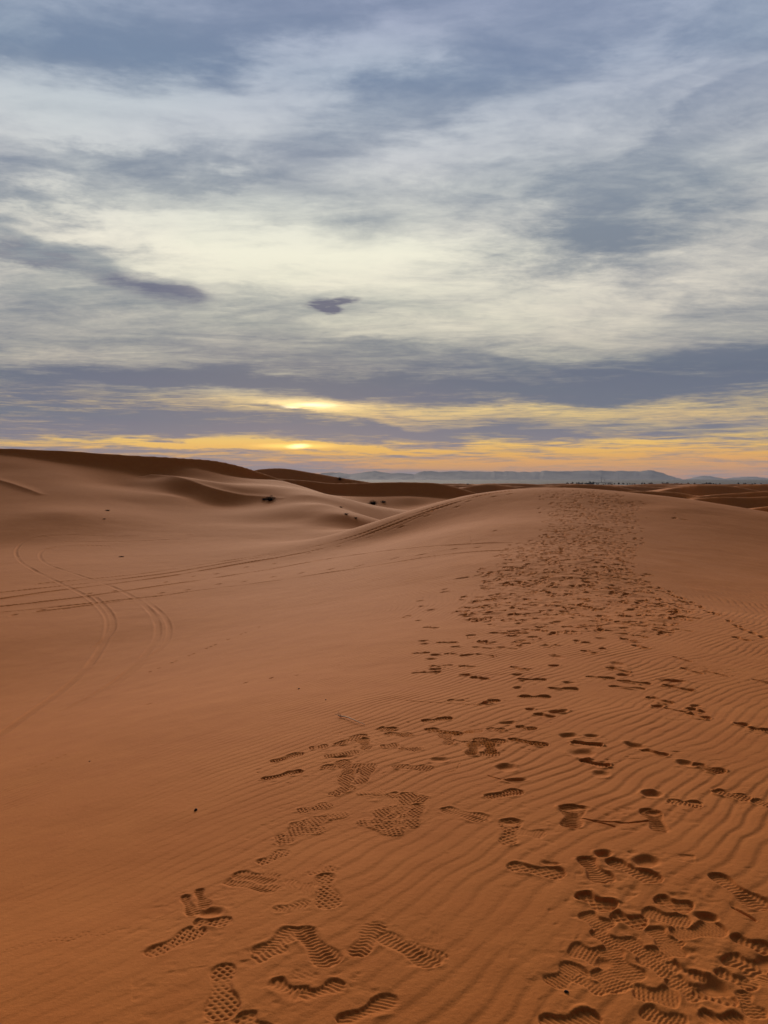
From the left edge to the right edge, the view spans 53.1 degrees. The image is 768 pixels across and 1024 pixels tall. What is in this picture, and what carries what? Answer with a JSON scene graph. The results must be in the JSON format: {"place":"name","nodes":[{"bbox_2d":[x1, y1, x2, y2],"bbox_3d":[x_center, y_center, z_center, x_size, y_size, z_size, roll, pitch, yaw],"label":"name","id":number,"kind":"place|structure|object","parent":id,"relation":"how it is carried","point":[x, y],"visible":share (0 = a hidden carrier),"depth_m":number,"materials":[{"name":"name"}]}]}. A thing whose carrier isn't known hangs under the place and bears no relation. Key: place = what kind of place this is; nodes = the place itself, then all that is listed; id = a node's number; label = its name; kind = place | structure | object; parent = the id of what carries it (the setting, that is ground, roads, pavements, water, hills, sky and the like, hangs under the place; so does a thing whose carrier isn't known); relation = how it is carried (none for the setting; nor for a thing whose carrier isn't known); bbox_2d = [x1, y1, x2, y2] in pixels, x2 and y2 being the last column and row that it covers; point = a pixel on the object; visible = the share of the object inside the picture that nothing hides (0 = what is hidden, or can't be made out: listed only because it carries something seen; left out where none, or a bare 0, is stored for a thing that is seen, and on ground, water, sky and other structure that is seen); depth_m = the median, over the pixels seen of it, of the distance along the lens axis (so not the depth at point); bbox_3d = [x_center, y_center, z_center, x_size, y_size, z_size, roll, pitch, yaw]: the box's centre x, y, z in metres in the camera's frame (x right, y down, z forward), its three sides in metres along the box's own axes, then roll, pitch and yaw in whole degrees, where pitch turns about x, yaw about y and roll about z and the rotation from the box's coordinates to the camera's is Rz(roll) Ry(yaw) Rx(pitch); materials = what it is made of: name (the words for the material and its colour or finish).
{"place":"outdoors","nodes":[
{"label":"outdoors","id":0,"kind":"place"},
{"bbox_2d":[0,449,767,1023],"bbox_3d":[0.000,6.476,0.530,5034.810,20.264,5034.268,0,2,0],"label":"sand dunes","id":1,"kind":"structure","parent":0,"point":[532,789],"depth_m":5.67,"materials":[{"name":"orange sand"}]},
{"bbox_2d":[261,495,274,500],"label":"desert shrub","id":2,"kind":"object","parent":1,"relation":"on","point":[269,498],"visible":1,"depth_m":75.16,"materials":[{"name":"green plant"}]},
{"bbox_2d":[336,711,364,724],"bbox_3d":[-0.285,1.720,6.350,0.047,0.058,0.476,-1,3,-28],"label":"dry twig","id":3,"kind":"object","parent":1,"relation":"on","point":[348,717],"visible":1,"depth_m":6.40,"materials":[{"name":"brown wood"}]},
{"bbox_2d":[0,0,767,478],"label":"sky","id":4,"kind":"structure","parent":0,"point":[313,236],"materials":[{"name":"grey"}]},
{"bbox_2d":[320,470,679,479],"bbox_3d":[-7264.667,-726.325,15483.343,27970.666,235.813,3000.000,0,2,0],"label":"hills","id":5,"kind":"structure","parent":0,"point":[513,475],"depth_m":14989.24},
{"bbox_2d":[358,479,767,484],"bbox_3d":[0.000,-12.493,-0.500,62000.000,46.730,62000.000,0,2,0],"label":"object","id":6,"kind":"structure","parent":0,"point":[697,481],"depth_m":6460.54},
{"bbox_2d":[690,476,767,478],"bbox_3d":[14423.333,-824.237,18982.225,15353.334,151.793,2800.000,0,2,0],"label":"hills","id":7,"kind":"structure","parent":0,"point":[705,477],"depth_m":18818.65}
]}

